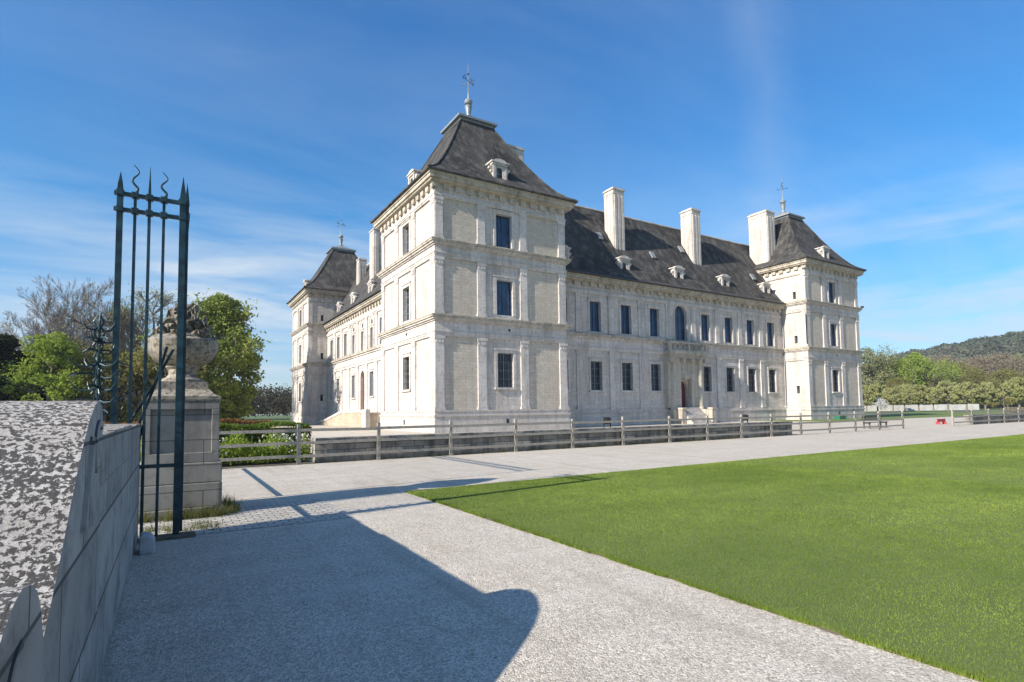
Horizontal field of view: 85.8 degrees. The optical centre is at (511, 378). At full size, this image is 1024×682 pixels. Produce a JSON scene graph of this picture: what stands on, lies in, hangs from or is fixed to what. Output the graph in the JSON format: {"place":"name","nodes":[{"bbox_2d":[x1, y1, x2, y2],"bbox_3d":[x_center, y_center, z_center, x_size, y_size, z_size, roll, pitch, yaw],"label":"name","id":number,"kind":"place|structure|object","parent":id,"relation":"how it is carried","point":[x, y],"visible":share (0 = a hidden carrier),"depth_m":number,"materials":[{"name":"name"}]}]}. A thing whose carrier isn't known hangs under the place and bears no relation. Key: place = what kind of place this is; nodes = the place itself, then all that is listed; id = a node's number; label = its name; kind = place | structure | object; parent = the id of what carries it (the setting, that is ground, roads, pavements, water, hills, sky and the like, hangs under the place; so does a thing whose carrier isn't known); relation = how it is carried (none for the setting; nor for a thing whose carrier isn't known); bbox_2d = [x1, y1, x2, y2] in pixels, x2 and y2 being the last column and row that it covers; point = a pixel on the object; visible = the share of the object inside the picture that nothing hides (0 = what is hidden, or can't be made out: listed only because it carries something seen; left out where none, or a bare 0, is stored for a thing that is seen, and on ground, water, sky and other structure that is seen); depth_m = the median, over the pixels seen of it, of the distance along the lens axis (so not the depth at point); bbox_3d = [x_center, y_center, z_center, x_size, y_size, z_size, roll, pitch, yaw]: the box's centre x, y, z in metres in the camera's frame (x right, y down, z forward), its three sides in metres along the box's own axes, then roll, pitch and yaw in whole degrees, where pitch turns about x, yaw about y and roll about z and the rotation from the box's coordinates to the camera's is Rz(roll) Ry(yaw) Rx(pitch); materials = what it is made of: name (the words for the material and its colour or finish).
{"place":"outdoors","nodes":[
{"label":"outdoors","id":0,"kind":"place"},
{"bbox_2d":[235,423,358,427],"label":"gravel path","id":1,"kind":"structure","parent":0,"point":[319,426],"depth_m":66.14,"materials":[{"name":"beige gravel"}]},
{"bbox_2d":[54,283,214,375],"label":"budding tree","id":2,"kind":"object","parent":1,"relation":"on","point":[124,320],"visible":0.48,"depth_m":79.15,"materials":[{"name":"brown plant"}]},
{"bbox_2d":[104,342,224,420],"bbox_3d":[-40.786,-0.328,67.026,13.087,12.706,12.427,0,-3,-5],"label":"leafy tree","id":3,"kind":"object","parent":1,"relation":"on","point":[139,358],"visible":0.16,"depth_m":63.50,"materials":[{"name":"green plant"}]},
{"bbox_2d":[129,288,271,423],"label":"ivy tree","id":4,"kind":"object","parent":1,"relation":"on","point":[225,315],"visible":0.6,"depth_m":70.53,"materials":[{"name":"green plant"}]},
{"bbox_2d":[0,0,1023,414],"label":"sky","id":5,"kind":"structure","parent":0,"point":[895,128],"materials":[{"name":"blue"}]},
{"bbox_2d":[310,421,749,435],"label":"gravel court","id":6,"kind":"object","parent":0,"point":[339,433],"depth_m":44.96,"materials":[{"name":"beige gravel"}]},
{"bbox_2d":[286,73,865,432],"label":"chateau","id":7,"kind":"structure","parent":6,"relation":"on","point":[496,279],"depth_m":56.86,"materials":[{"name":"stone"}]},
{"bbox_2d":[335,376,339,400],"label":"window","id":8,"kind":"structure","parent":7,"relation":"in","point":[338,377],"depth_m":76.19,"materials":[{"name":"stone"}]},
{"bbox_2d":[350,373,355,398],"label":"window","id":9,"kind":"structure","parent":7,"relation":"in","point":[352,374],"depth_m":70.52,"materials":[{"name":"stone"}]},
{"bbox_2d":[360,328,363,350],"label":"window","id":10,"kind":"structure","parent":7,"relation":"in","point":[361,330],"depth_m":67.45,"materials":[{"name":"stone"}]},
{"bbox_2d":[368,368,373,397],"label":"window","id":11,"kind":"structure","parent":7,"relation":"in","point":[370,370],"depth_m":64.09,"materials":[{"name":"stone"}]},
{"bbox_2d":[369,324,373,347],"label":"window","id":12,"kind":"structure","parent":7,"relation":"in","point":[372,325],"depth_m":63.83,"materials":[{"name":"stone"}]},
{"bbox_2d":[401,352,410,391],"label":"window","id":13,"kind":"structure","parent":7,"relation":"in","point":[408,354],"depth_m":47.25,"materials":[{"name":"stone"}]},
{"bbox_2d":[401,281,410,321],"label":"window","id":14,"kind":"structure","parent":7,"relation":"in","point":[408,283],"depth_m":47.71,"materials":[{"name":"stone"}]},
{"bbox_2d":[401,217,410,255],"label":"window","id":15,"kind":"structure","parent":7,"relation":"in","point":[407,221],"depth_m":48.15,"materials":[{"name":"stone"}]},
{"bbox_2d":[493,209,514,248],"bbox_3d":[-0.754,-12.373,45.677,2.060,3.030,0.485,1,-4,-32],"label":"window","id":16,"kind":"structure","parent":7,"relation":"in","point":[501,227],"depth_m":45.87,"materials":[{"name":"glass"}]},
{"bbox_2d":[493,275,515,315],"bbox_3d":[-0.673,-6.822,45.362,2.160,3.230,0.485,1,-4,-32],"label":"window","id":17,"kind":"structure","parent":7,"relation":"in","point":[502,290],"depth_m":45.57,"materials":[{"name":"glass"}]},
{"bbox_2d":[494,348,517,389],"bbox_3d":[-0.589,-0.788,45.005,2.120,3.320,0.505,1,-4,-32],"label":"window","id":18,"kind":"structure","parent":7,"relation":"in","point":[503,381],"depth_m":45.15,"materials":[{"name":"glass"}]},
{"bbox_2d":[566,295,568,324],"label":"window","id":19,"kind":"structure","parent":7,"relation":"in","point":[567,301],"depth_m":52.59,"materials":[{"name":"stone"}]},
{"bbox_2d":[567,357,570,391],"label":"window","id":20,"kind":"structure","parent":7,"relation":"in","point":[568,358],"depth_m":52.22,"materials":[{"name":"stone"}]},
{"bbox_2d":[587,297,602,331],"bbox_3d":[8.149,-6.318,54.514,1.920,3.290,0.485,1,-4,-32],"label":"window","id":21,"kind":"structure","parent":7,"relation":"in","point":[593,314],"depth_m":54.73,"materials":[{"name":"glass"}]},
{"bbox_2d":[588,358,604,391],"bbox_3d":[8.232,-0.369,54.162,1.950,3.310,0.505,1,-4,-32],"label":"window","id":22,"kind":"structure","parent":7,"relation":"in","point":[594,367],"depth_m":54.29,"materials":[{"name":"stone"}]},
{"bbox_2d":[618,301,632,334],"bbox_3d":[11.638,-6.239,56.665,1.920,3.290,0.485,1,-4,-32],"label":"window","id":23,"kind":"structure","parent":7,"relation":"in","point":[623,310],"depth_m":56.87,"materials":[{"name":"stone"}]},
{"bbox_2d":[620,359,635,391],"bbox_3d":[11.721,-0.290,56.313,1.950,3.310,0.505,1,-4,-32],"label":"window","id":24,"kind":"structure","parent":7,"relation":"in","point":[625,368],"depth_m":56.45,"materials":[{"name":"glass"}]},
{"bbox_2d":[647,305,660,336],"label":"window","id":25,"kind":"structure","parent":7,"relation":"in","point":[652,313],"depth_m":59.02,"materials":[{"name":"stone"}]},
{"bbox_2d":[649,361,663,392],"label":"window","id":26,"kind":"structure","parent":7,"relation":"in","point":[653,367],"depth_m":58.63,"materials":[{"name":"stone"}]},
{"bbox_2d":[673,305,688,340],"bbox_3d":[18.574,-6.336,60.971,2.300,4.200,0.465,1,-4,-32],"label":"window","id":27,"kind":"structure","parent":7,"relation":"in","point":[678,315],"depth_m":61.25,"materials":[{"name":"glass"}]},
{"bbox_2d":[681,382,684,406],"bbox_3d":[18.559,1.688,60.701,1.500,2.850,0.090,1,-4,-32],"label":"door","id":28,"kind":"structure","parent":7,"relation":"in","point":[682,385],"depth_m":60.89,"materials":[{"name":"red paint"}]},
{"bbox_2d":[699,311,710,340],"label":"window","id":29,"kind":"structure","parent":7,"relation":"in","point":[703,318],"depth_m":63.35,"materials":[{"name":"stone"}]},
{"bbox_2d":[703,364,713,392],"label":"window","id":30,"kind":"structure","parent":7,"relation":"in","point":[706,369],"depth_m":62.99,"materials":[{"name":"glass"}]},
{"bbox_2d":[723,314,733,342],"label":"window","id":31,"kind":"structure","parent":7,"relation":"in","point":[726,321],"depth_m":65.50,"materials":[{"name":"glass"}]},
{"bbox_2d":[724,365,736,392],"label":"window","id":32,"kind":"structure","parent":7,"relation":"in","point":[728,371],"depth_m":65.09,"materials":[{"name":"glass"}]},
{"bbox_2d":[745,317,755,344],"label":"window","id":33,"kind":"structure","parent":7,"relation":"in","point":[748,328],"depth_m":67.66,"materials":[{"name":"stone"}]},
{"bbox_2d":[747,366,758,392],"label":"window","id":34,"kind":"structure","parent":7,"relation":"in","point":[750,375],"depth_m":67.25,"materials":[{"name":"stone"}]},
{"bbox_2d":[766,320,775,346],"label":"window","id":35,"kind":"structure","parent":7,"relation":"in","point":[768,325],"depth_m":69.81,"materials":[{"name":"glass"}]},
{"bbox_2d":[767,367,778,393],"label":"window","id":36,"kind":"structure","parent":7,"relation":"in","point":[770,372],"depth_m":69.40,"materials":[{"name":"stone"}]},
{"bbox_2d":[827,279,836,302],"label":"window","id":37,"kind":"structure","parent":7,"relation":"in","point":[829,285],"depth_m":72.05,"materials":[{"name":"glass"}]},
{"bbox_2d":[829,321,838,345],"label":"window","id":38,"kind":"structure","parent":7,"relation":"in","point":[831,327],"depth_m":71.72,"materials":[{"name":"glass"}]},
{"bbox_2d":[831,367,841,392],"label":"window","id":39,"kind":"structure","parent":7,"relation":"in","point":[833,369],"depth_m":71.28,"materials":[{"name":"stone"}]},
{"bbox_2d":[98,417,1023,681],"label":"gravel forecourt","id":40,"kind":"structure","parent":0,"point":[265,484],"depth_m":4.71,"materials":[{"name":"grey gravel"}]},
{"bbox_2d":[0,401,140,681],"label":"scroll wall","id":41,"kind":"structure","parent":40,"relation":"on","point":[69,489],"depth_m":2.40,"materials":[{"name":"stone"}]},
{"bbox_2d":[139,532,154,554],"bbox_3d":[-4.290,1.924,6.477,0.150,0.217,0.280,1,-4,-32],"label":"guard stone","id":42,"kind":"object","parent":40,"relation":"on","point":[146,542],"visible":1,"depth_m":6.36,"materials":[{"name":"grey stone"}]},
{"bbox_2d":[154,531,195,540],"bbox_3d":[-4.497,2.062,7.199,0.620,0.030,0.300,1,-4,-32],"label":"threshold stone","id":43,"kind":"object","parent":40,"relation":"on","point":[169,536],"visible":0.57,"depth_m":7.19,"materials":[{"name":"stone"}]},
{"bbox_2d":[68,165,188,537],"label":"iron gate pier","id":44,"kind":"structure","parent":43,"relation":"on","point":[149,213],"depth_m":7.19,"materials":[{"name":"black metal"}]},
{"bbox_2d":[179,183,189,530],"bbox_3d":[-4.821,-0.337,8.075,0.070,4.830,1.362,1,-4,-32],"label":"iron gate leaf","id":45,"kind":"object","parent":44,"relation":"attached to","point":[184,366],"visible":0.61,"depth_m":7.50,"materials":[{"name":"black metal"}]},
{"bbox_2d":[138,389,223,520],"bbox_3d":[-5.485,1.189,9.118,1.200,2.020,1.200,1,-4,-32],"label":"stone pedestal","id":46,"kind":"object","parent":40,"relation":"on","point":[202,477],"visible":0.66,"depth_m":8.71,"materials":[{"name":"beige stone"}]},
{"bbox_2d":[148,303,219,388],"bbox_3d":[-5.508,-0.556,9.219,1.090,1.478,1.090,1,-4,-32],"label":"stone urn","id":47,"kind":"object","parent":46,"relation":"on","point":[202,347],"visible":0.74,"depth_m":8.97,"materials":[{"name":"beige stone"}]},
{"bbox_2d":[137,499,352,540],"bbox_3d":[-4.173,2.150,8.642,2.750,0.001,2.200,1,-4,-32],"label":"cobbled threshold","id":48,"kind":"object","parent":40,"relation":"on","point":[271,514],"visible":0.6,"depth_m":8.50,"materials":[{"name":"grey stone"}]},
{"bbox_2d":[138,517,228,537],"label":"threshold weeds","id":49,"kind":"object","parent":48,"relation":"on","point":[168,528],"visible":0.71,"depth_m":7.71,"materials":[{"name":"green plant"}]},
{"bbox_2d":[138,494,245,523],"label":"pedestal weeds","id":50,"kind":"object","parent":48,"relation":"on","point":[230,506],"visible":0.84,"depth_m":8.60,"materials":[{"name":"green plant"}]},
{"bbox_2d":[222,460,312,468],"bbox_3d":[-12.432,2.752,17.155,10.950,0.001,5.500,1,-4,-32],"label":"flower bed","id":51,"kind":"object","parent":40,"relation":"on","point":[253,464],"visible":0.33,"depth_m":17.60,"materials":[{"name":"green plant"}]},
{"bbox_2d":[104,417,271,428],"bbox_3d":[-12.621,2.103,18.680,8.276,1.586,1.282,1,-4,-32],"label":"red leaf hedge","id":52,"kind":"object","parent":51,"relation":"on","point":[236,421],"visible":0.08,"depth_m":19.92,"materials":[{"name":"plant"}]},
{"bbox_2d":[127,420,311,463],"bbox_3d":[-10.425,2.098,18.027,7.319,1.431,1.482,1,-4,-32],"label":"box hedge","id":53,"kind":"object","parent":51,"relation":"on","point":[247,427],"visible":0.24,"depth_m":18.66,"materials":[{"name":"plant"}]},
{"bbox_2d":[140,423,310,464],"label":"border plants","id":54,"kind":"object","parent":51,"relation":"on","point":[258,452],"visible":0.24,"depth_m":17.54,"materials":[{"name":"green plant"}]},
{"bbox_2d":[219,432,309,454],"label":"white flowers","id":55,"kind":"object","parent":54,"relation":"in","point":[280,437],"visible":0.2,"depth_m":18.03,"materials":[{"name":"white plant"}]},
{"bbox_2d":[140,411,903,464],"bbox_3d":[5.607,2.325,24.936,50.714,1.289,0.140,1,-4,-32],"label":"rail fence","id":56,"kind":"object","parent":40,"relation":"on","point":[379,439],"visible":0.83,"depth_m":21.44,"materials":[{"name":"grey wood"}]},
{"bbox_2d":[313,435,780,463],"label":"wall foot weeds","id":57,"kind":"object","parent":40,"relation":"on","point":[644,442],"depth_m":23.27,"materials":[{"name":"green plant"}]},
{"bbox_2d":[312,421,792,462],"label":"parapet wall","id":58,"kind":"structure","parent":40,"relation":"on","point":[390,445],"depth_m":21.68,"materials":[{"name":"stone"}]},
{"bbox_2d":[861,415,887,428],"bbox_3d":[26.317,3.091,39.912,2.800,0.950,0.510,1,-4,-32],"label":"park bench","id":59,"kind":"object","parent":40,"relation":"on","point":[871,418],"visible":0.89,"depth_m":39.94,"materials":[{"name":"grey wood"}]},
{"bbox_2d":[951,408,1023,425],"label":"rail fence","id":60,"kind":"object","parent":40,"relation":"on","point":[988,415],"visible":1,"depth_m":45.68,"materials":[{"name":"grey wood"}]},
{"bbox_2d":[963,413,1023,424],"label":"parapet wall","id":61,"kind":"structure","parent":40,"relation":"on","point":[991,418],"depth_m":47.02,"materials":[{"name":"stone"}]},
{"bbox_2d":[108,408,1023,422],"bbox_3d":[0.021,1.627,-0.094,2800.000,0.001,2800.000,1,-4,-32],"label":"ground","id":62,"kind":"structure","parent":0,"point":[280,417],"depth_m":170.57,"materials":[{"name":"green plant"}]},
{"bbox_2d":[0,351,20,400],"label":"evergreen tree","id":63,"kind":"object","parent":62,"relation":"on","point":[5,356],"visible":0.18,"depth_m":60.15,"materials":[{"name":"green plant"}]},
{"bbox_2d":[0,333,52,400],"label":"evergreen tree","id":64,"kind":"object","parent":62,"relation":"on","point":[8,343],"visible":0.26,"depth_m":61.53,"materials":[{"name":"green plant"}]},
{"bbox_2d":[0,326,92,400],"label":"leafy tree","id":65,"kind":"object","parent":62,"relation":"on","point":[52,353],"visible":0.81,"depth_m":58.65,"materials":[{"name":"green plant"}]},
{"bbox_2d":[25,348,110,417],"bbox_3d":[-53.027,1.072,66.360,9.809,10.150,10.518,1,-4,-32],"label":"leafy tree","id":66,"kind":"object","parent":62,"relation":"on","point":[39,391],"visible":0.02,"depth_m":64.66,"materials":[{"name":"green plant"}]},
{"bbox_2d":[0,273,144,400],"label":"bare tree","id":67,"kind":"object","parent":62,"relation":"on","point":[53,322],"visible":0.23,"depth_m":74.62,"materials":[{"name":"grey plant"}]},
{"bbox_2d":[54,340,156,422],"bbox_3d":[-46.962,0.665,64.017,9.455,10.536,10.727,-1,-3,2],"label":"leafy tree","id":68,"kind":"object","parent":62,"relation":"on","point":[122,380],"visible":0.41,"depth_m":62.83,"materials":[{"name":"green plant"}]},
{"bbox_2d":[99,345,163,422],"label":"leafy tree","id":69,"kind":"object","parent":62,"relation":"on","point":[152,375],"visible":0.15,"depth_m":66.51,"materials":[{"name":"green plant"}]},
{"bbox_2d":[104,298,163,403],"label":"bare tree","id":70,"kind":"object","parent":62,"relation":"on","point":[136,305],"depth_m":84.43,"materials":[{"name":"brown plant"}]},
{"bbox_2d":[102,383,291,416],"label":"tree belt","id":71,"kind":"object","parent":62,"relation":"on","point":[269,403],"visible":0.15,"depth_m":148.70,"materials":[{"name":"green plant"}]},
{"bbox_2d":[862,385,879,411],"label":"clipped lime tree","id":72,"kind":"object","parent":62,"relation":"on","point":[870,392],"visible":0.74,"depth_m":148.22,"materials":[{"name":"green plant"}]},
{"bbox_2d":[865,383,889,410],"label":"clipped lime tree","id":73,"kind":"object","parent":62,"relation":"on","point":[882,387],"visible":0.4,"depth_m":153.15,"materials":[{"name":"green plant"}]},
{"bbox_2d":[860,343,904,405],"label":"woodland tree","id":74,"kind":"object","parent":62,"relation":"on","point":[870,369],"visible":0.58,"depth_m":200.87,"materials":[{"name":"green plant"}]},
{"bbox_2d":[865,358,902,404],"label":"woodland tree","id":75,"kind":"object","parent":62,"relation":"on","point":[881,379],"visible":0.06,"depth_m":212.74,"materials":[{"name":"green plant"}]},
{"bbox_2d":[882,388,904,411],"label":"clipped lime tree","id":76,"kind":"object","parent":62,"relation":"on","point":[893,395],"visible":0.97,"depth_m":149.04,"materials":[{"name":"green plant"}]},
{"bbox_2d":[884,377,912,404],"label":"woodland tree","id":77,"kind":"object","parent":62,"relation":"on","point":[896,382],"visible":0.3,"depth_m":194.96,"materials":[{"name":"green plant"}]},
{"bbox_2d":[893,384,914,410],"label":"clipped lime tree","id":78,"kind":"object","parent":62,"relation":"on","point":[901,387],"visible":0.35,"depth_m":156.89,"materials":[{"name":"green plant"}]},
{"bbox_2d":[904,384,930,410],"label":"clipped lime tree","id":79,"kind":"object","parent":62,"relation":"on","point":[916,394],"visible":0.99,"depth_m":150.75,"materials":[{"name":"green plant"}]},
{"bbox_2d":[877,352,964,404],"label":"woodland tree","id":80,"kind":"object","parent":62,"relation":"on","point":[913,360],"visible":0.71,"depth_m":196.86,"materials":[{"name":"green plant"}]},
{"bbox_2d":[903,368,951,404],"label":"woodland tree","id":81,"kind":"object","parent":62,"relation":"on","point":[932,383],"visible":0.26,"depth_m":197.40,"materials":[{"name":"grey plant"}]},
{"bbox_2d":[899,357,963,404],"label":"woodland tree","id":82,"kind":"object","parent":62,"relation":"on","point":[938,362],"visible":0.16,"depth_m":200.67,"materials":[{"name":"green plant"}]},
{"bbox_2d":[921,387,942,410],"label":"clipped lime tree","id":83,"kind":"object","parent":62,"relation":"on","point":[933,402],"visible":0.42,"depth_m":149.46,"materials":[{"name":"green plant"}]},
{"bbox_2d":[930,379,960,410],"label":"clipped lime tree","id":84,"kind":"object","parent":62,"relation":"on","point":[941,388],"visible":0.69,"depth_m":143.57,"materials":[{"name":"green plant"}]},
{"bbox_2d":[929,360,962,404],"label":"woodland tree","id":85,"kind":"object","parent":62,"relation":"on","point":[944,375],"visible":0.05,"depth_m":205.87,"materials":[{"name":"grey plant"}]},
{"bbox_2d":[924,352,978,403],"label":"woodland tree","id":86,"kind":"object","parent":62,"relation":"on","point":[946,357],"visible":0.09,"depth_m":245.33,"materials":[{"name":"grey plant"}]},
{"bbox_2d":[945,360,983,404],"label":"woodland tree","id":87,"kind":"object","parent":62,"relation":"on","point":[961,365],"visible":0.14,"depth_m":231.87,"materials":[{"name":"green plant"}]},
{"bbox_2d":[951,366,1005,405],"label":"woodland tree","id":88,"kind":"object","parent":62,"relation":"on","point":[974,375],"visible":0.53,"depth_m":197.75,"materials":[{"name":"green plant"}]},
{"bbox_2d":[965,357,1018,407],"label":"woodland tree","id":89,"kind":"object","parent":62,"relation":"on","point":[987,368],"visible":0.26,"depth_m":237.35,"materials":[{"name":"brown plant"}]},
{"bbox_2d":[970,351,1023,406],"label":"woodland tree","id":90,"kind":"object","parent":62,"relation":"on","point":[1018,363],"visible":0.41,"depth_m":237.50,"materials":[{"name":"brown plant"}]},
{"bbox_2d":[982,367,1022,407],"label":"woodland tree","id":91,"kind":"object","parent":62,"relation":"on","point":[997,380],"visible":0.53,"depth_m":193.82,"materials":[{"name":"green plant"}]},
{"bbox_2d":[1004,353,1023,407],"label":"woodland tree","id":92,"kind":"object","parent":62,"relation":"on","point":[1016,355],"visible":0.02,"depth_m":250.75,"materials":[{"name":"plant"}]},
{"bbox_2d":[406,434,1023,681],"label":"lawn ground","id":93,"kind":"structure","parent":0,"point":[949,652],"depth_m":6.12,"materials":[{"name":"green plant"}]},
{"bbox_2d":[430,500,986,681],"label":"lawn edge","id":94,"kind":"object","parent":93,"relation":"on","point":[827,630],"visible":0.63,"depth_m":3.96,"materials":[{"name":"soil"}]},
{"bbox_2d":[761,410,1010,421],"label":"lawn","id":95,"kind":"structure","parent":0,"point":[919,415],"depth_m":87.96,"materials":[{"name":"green plant"}]},
{"bbox_2d":[874,397,888,409],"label":"blossom tree","id":96,"kind":"object","parent":95,"relation":"on","point":[882,403],"visible":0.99,"depth_m":119.69,"materials":[{"name":"grey plant"}]},
{"bbox_2d":[950,381,983,410],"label":"clipped lime tree","id":97,"kind":"object","parent":95,"relation":"on","point":[963,392],"visible":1,"depth_m":127.27,"materials":[{"name":"green plant"}]},
{"bbox_2d":[969,381,1004,409],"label":"clipped lime tree","id":98,"kind":"object","parent":95,"relation":"on","point":[989,388],"visible":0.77,"depth_m":126.66,"materials":[{"name":"green plant"}]},
{"bbox_2d":[1000,376,1023,406],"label":"clipped lime tree","id":99,"kind":"object","parent":95,"relation":"on","point":[1017,388],"visible":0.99,"depth_m":131.54,"materials":[{"name":"green plant"}]},
{"bbox_2d":[1001,407,1023,412],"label":"brown hedge","id":100,"kind":"object","parent":95,"relation":"on","point":[1013,408],"visible":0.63,"depth_m":96.23,"materials":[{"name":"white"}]},
{"bbox_2d":[864,404,978,411],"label":"boundary wall","id":101,"kind":"structure","parent":0,"point":[930,407],"depth_m":168.01,"materials":[{"name":"beige stone"}]},
{"bbox_2d":[928,400,1023,407],"bbox_3d":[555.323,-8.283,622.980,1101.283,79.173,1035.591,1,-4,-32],"label":"hill","id":102,"kind":"structure","parent":0,"point":[998,406],"depth_m":277.13,"materials":[{"name":"green plant"}]},
{"bbox_2d":[868,330,1023,406],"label":"hill woodland","id":103,"kind":"object","parent":102,"relation":"on","point":[1011,342],"visible":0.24,"depth_m":460.57,"materials":[{"name":"green plant"}]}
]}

